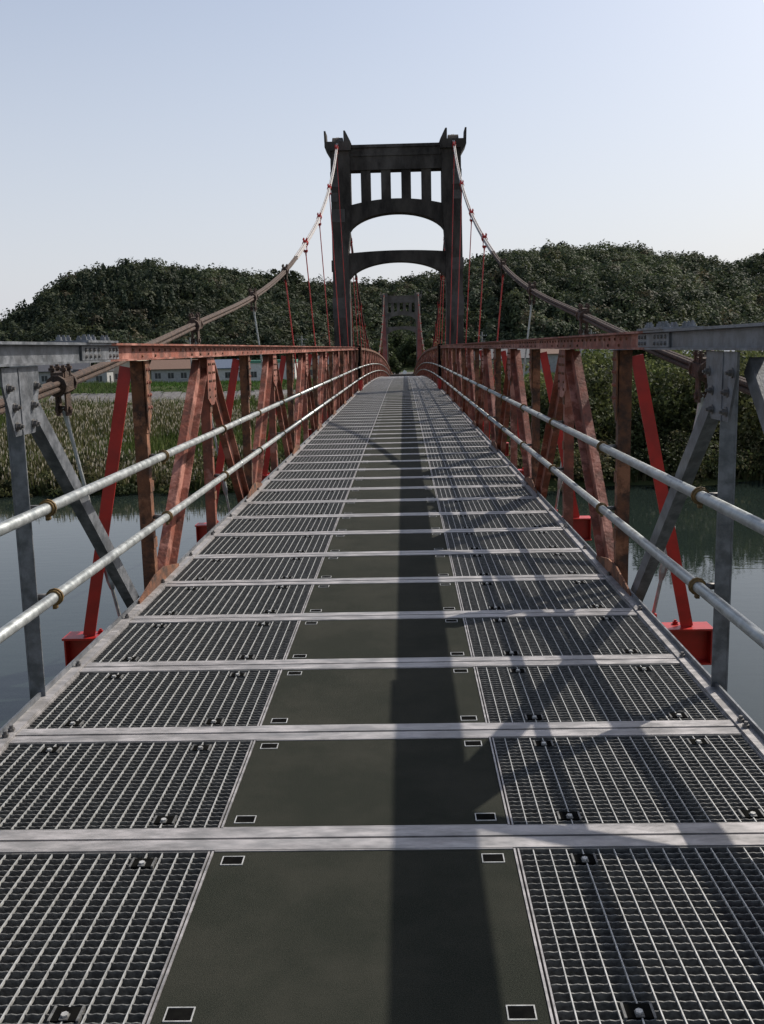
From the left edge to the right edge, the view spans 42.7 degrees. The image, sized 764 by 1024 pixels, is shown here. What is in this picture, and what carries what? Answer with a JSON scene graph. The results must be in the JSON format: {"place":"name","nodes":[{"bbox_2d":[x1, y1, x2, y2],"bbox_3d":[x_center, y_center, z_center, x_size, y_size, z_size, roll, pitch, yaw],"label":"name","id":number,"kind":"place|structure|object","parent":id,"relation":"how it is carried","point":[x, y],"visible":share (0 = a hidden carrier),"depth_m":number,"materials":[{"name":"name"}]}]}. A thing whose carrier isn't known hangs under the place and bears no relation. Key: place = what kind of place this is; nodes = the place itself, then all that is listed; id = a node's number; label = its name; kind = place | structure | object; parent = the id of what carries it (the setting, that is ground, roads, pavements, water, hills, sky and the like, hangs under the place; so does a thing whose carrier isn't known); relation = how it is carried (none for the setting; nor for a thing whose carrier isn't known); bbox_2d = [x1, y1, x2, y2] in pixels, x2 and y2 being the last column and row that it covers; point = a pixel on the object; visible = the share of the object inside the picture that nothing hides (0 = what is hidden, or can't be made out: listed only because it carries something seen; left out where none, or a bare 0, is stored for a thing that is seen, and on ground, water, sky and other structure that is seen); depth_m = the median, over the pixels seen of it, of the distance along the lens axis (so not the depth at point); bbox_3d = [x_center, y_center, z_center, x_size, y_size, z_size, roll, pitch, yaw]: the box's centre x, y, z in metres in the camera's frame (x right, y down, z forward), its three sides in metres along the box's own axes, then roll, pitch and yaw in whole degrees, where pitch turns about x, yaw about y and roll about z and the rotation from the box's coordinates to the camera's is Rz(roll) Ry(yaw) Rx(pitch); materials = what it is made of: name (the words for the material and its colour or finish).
{"place":"outdoors","nodes":[
{"label":"outdoors","id":0,"kind":"place"},
{"bbox_2d":[0,479,763,730],"bbox_3d":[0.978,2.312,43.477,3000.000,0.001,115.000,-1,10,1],"label":"river water","id":1,"kind":"structure","parent":0,"point":[64,549],"depth_m":42.98,"materials":[{"name":"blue liquid"}]},
{"bbox_2d":[0,276,763,494],"bbox_3d":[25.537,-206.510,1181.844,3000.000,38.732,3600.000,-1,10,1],"label":"ground","id":2,"kind":"structure","parent":0,"point":[553,482],"depth_m":151.06,"materials":[{"name":"green plant"}]},
{"bbox_2d":[38,372,73,383],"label":"walls","id":3,"kind":"structure","parent":2,"relation":"on","point":[47,374],"depth_m":187.89,"materials":[{"name":"grey paint"}]},
{"bbox_2d":[41,376,46,381],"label":"windows","id":4,"kind":"structure","parent":3,"relation":"attached to","point":[44,378],"depth_m":187.94,"materials":[{"name":"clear glass"}]},
{"bbox_2d":[38,363,93,371],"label":"roof","id":5,"kind":"structure","parent":3,"relation":"on","point":[42,368],"depth_m":189.22,"materials":[{"name":"metal"}]},
{"bbox_2d":[73,369,113,383],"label":"roadside shop","id":6,"kind":"structure","parent":2,"relation":"on","point":[107,376],"depth_m":181.64,"materials":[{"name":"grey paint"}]},
{"bbox_2d":[83,375,110,383],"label":"windows","id":7,"kind":"structure","parent":6,"relation":"in","point":[98,378],"depth_m":181.57,"materials":[{"name":"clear glass"}]},
{"bbox_2d":[97,360,148,381],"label":"walls","id":8,"kind":"structure","parent":2,"relation":"on","point":[116,369],"depth_m":192.74,"materials":[{"name":"beige paint"}]},
{"bbox_2d":[0,390,295,404],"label":"levee revetment","id":9,"kind":"object","parent":2,"relation":"on","point":[157,394],"visible":0.14,"depth_m":150.70,"materials":[{"name":"grey concrete"}]},
{"bbox_2d":[151,369,189,382],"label":"walls","id":10,"kind":"structure","parent":2,"relation":"on","point":[177,376],"depth_m":189.59,"materials":[{"name":"grey paint"}]},
{"bbox_2d":[155,372,186,378],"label":"windows","id":11,"kind":"structure","parent":10,"relation":"attached to","point":[170,375],"depth_m":189.59,"materials":[{"name":"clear glass"}]},
{"bbox_2d":[150,359,197,369],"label":"roof","id":12,"kind":"structure","parent":10,"relation":"on","point":[179,364],"depth_m":190.60,"materials":[{"name":"brown tile"}]},
{"bbox_2d":[217,369,239,380],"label":"walls","id":13,"kind":"structure","parent":2,"relation":"on","point":[221,373],"depth_m":191.80,"materials":[{"name":"white paint"}]},
{"bbox_2d":[215,359,231,368],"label":"roof","id":14,"kind":"structure","parent":13,"relation":"on","point":[223,363],"depth_m":192.63,"materials":[{"name":"blue metal"}]},
{"bbox_2d":[225,372,239,377],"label":"windows","id":15,"kind":"structure","parent":13,"relation":"attached to","point":[227,374],"depth_m":191.92,"materials":[{"name":"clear glass"}]},
{"bbox_2d":[266,269,276,279],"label":"ridge tree","id":16,"kind":"object","parent":2,"relation":"on","point":[274,271],"visible":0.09,"depth_m":327.94,"materials":[{"name":"green plant"}]},
{"bbox_2d":[250,362,297,381],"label":"walls","id":17,"kind":"structure","parent":2,"relation":"on","point":[256,367],"depth_m":185.65,"materials":[{"name":"white paint"}]},
{"bbox_2d":[251,372,286,377],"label":"windows","id":18,"kind":"structure","parent":17,"relation":"attached to","point":[253,374],"depth_m":185.78,"materials":[{"name":"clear glass"}]},
{"bbox_2d":[250,359,297,362],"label":"roof","id":19,"kind":"structure","parent":17,"relation":"on","point":[257,361],"depth_m":185.19,"materials":[{"name":"teal metal"}]},
{"bbox_2d":[287,270,302,285],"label":"ridge tree","id":20,"kind":"object","parent":2,"relation":"on","point":[295,277],"visible":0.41,"depth_m":326.94,"materials":[{"name":"green plant"}]},
{"bbox_2d":[0,370,665,395],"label":"levee grass","id":21,"kind":"structure","parent":2,"relation":"on","point":[94,386],"depth_m":155.03,"materials":[{"name":"green plant"}]},
{"bbox_2d":[0,127,763,1023],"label":"suspension bridge","id":22,"kind":"structure","parent":2,"relation":"on","point":[382,693],"depth_m":4.05,"materials":[{"name":"metal"}]},
{"bbox_2d":[0,238,763,367],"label":"hillside forest","id":23,"kind":"object","parent":2,"relation":"on","point":[699,289],"visible":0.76,"depth_m":271.80,"materials":[{"name":"green plant"}]},
{"bbox_2d":[0,391,763,495],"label":"reed bed","id":24,"kind":"object","parent":2,"relation":"on","point":[90,423],"visible":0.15,"depth_m":86.44,"materials":[{"name":"green plant"}]},
{"bbox_2d":[0,416,763,496],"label":"riverbank shrubs","id":25,"kind":"object","parent":2,"relation":"on","point":[673,459],"visible":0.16,"depth_m":66.79,"materials":[{"name":"green plant"}]},
{"bbox_2d":[372,341,401,373],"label":"broadleaf tree","id":26,"kind":"object","parent":2,"relation":"on","point":[395,365],"visible":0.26,"depth_m":165.01,"materials":[{"name":"green plant"}]},
{"bbox_2d":[388,330,411,373],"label":"broadleaf tree","id":27,"kind":"object","parent":2,"relation":"on","point":[395,340],"visible":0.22,"depth_m":198.87,"materials":[{"name":"green plant"}]},
{"bbox_2d":[395,330,431,365],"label":"broadleaf tree","id":28,"kind":"object","parent":2,"relation":"on","point":[407,348],"visible":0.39,"depth_m":192.43,"materials":[{"name":"green plant"}]},
{"bbox_2d":[406,337,438,367],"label":"broadleaf tree","id":29,"kind":"object","parent":2,"relation":"on","point":[411,361],"visible":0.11,"depth_m":166.82,"materials":[{"name":"green plant"}]},
{"bbox_2d":[492,359,528,373],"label":"walls","id":30,"kind":"structure","parent":2,"relation":"on","point":[527,371],"depth_m":190.10,"materials":[{"name":"grey paint"}]},
{"bbox_2d":[479,349,528,359],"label":"roof","id":31,"kind":"structure","parent":30,"relation":"on","point":[522,351],"depth_m":191.33,"materials":[{"name":"tile"}]},
{"bbox_2d":[479,361,553,430],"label":"willow tree","id":32,"kind":"object","parent":2,"relation":"on","point":[528,390],"visible":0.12,"depth_m":82.50,"materials":[{"name":"green plant"}]},
{"bbox_2d":[540,354,557,372],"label":"walls","id":33,"kind":"structure","parent":2,"relation":"on","point":[552,358],"depth_m":193.50,"materials":[{"name":"grey paint"}]},
{"bbox_2d":[540,349,558,354],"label":"roof","id":34,"kind":"structure","parent":33,"relation":"on","point":[552,351],"depth_m":193.75,"materials":[{"name":"brown tile"}]},
{"bbox_2d":[528,364,612,443],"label":"willow tree","id":35,"kind":"object","parent":2,"relation":"on","point":[594,400],"visible":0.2,"depth_m":71.22,"materials":[{"name":"green plant"}]},
{"bbox_2d":[552,349,632,383],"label":"willow tree","id":36,"kind":"object","parent":2,"relation":"on","point":[601,358],"visible":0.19,"depth_m":101.41,"materials":[{"name":"green plant"}]},
{"bbox_2d":[553,359,635,418],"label":"willow tree","id":37,"kind":"object","parent":2,"relation":"on","point":[587,367],"visible":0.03,"depth_m":85.73,"materials":[{"name":"green plant"}]},
{"bbox_2d":[592,365,711,456],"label":"willow tree","id":38,"kind":"object","parent":2,"relation":"on","point":[664,405],"visible":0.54,"depth_m":68.55,"materials":[{"name":"green plant"}]},
{"bbox_2d":[631,350,693,414],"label":"willow tree","id":39,"kind":"object","parent":2,"relation":"on","point":[653,366],"visible":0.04,"depth_m":87.57,"materials":[{"name":"green plant"}]},
{"bbox_2d":[661,350,721,367],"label":"willow tree","id":40,"kind":"object","parent":2,"relation":"on","point":[684,352],"visible":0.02,"depth_m":105.15,"materials":[{"name":"green plant"}]},
{"bbox_2d":[666,355,763,452],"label":"willow tree","id":41,"kind":"object","parent":2,"relation":"on","point":[745,403],"visible":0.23,"depth_m":68.99,"materials":[{"name":"green plant"}]},
{"bbox_2d":[687,350,763,423],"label":"willow tree","id":42,"kind":"object","parent":2,"relation":"on","point":[742,366],"visible":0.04,"depth_m":77.67,"materials":[{"name":"green plant"}]},
{"bbox_2d":[710,350,763,367],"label":"willow tree","id":43,"kind":"object","parent":2,"relation":"on","point":[751,354],"visible":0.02,"depth_m":85.24,"materials":[{"name":"green plant"}]},
{"bbox_2d":[737,403,763,447],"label":"willow tree","id":44,"kind":"object","parent":2,"relation":"on","point":[755,424],"visible":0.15,"depth_m":69.71,"materials":[{"name":"green plant"}]},
{"bbox_2d":[0,0,763,320],"label":"sky","id":45,"kind":"structure","parent":0,"point":[189,133],"materials":[{"name":"blue"}]}
]}

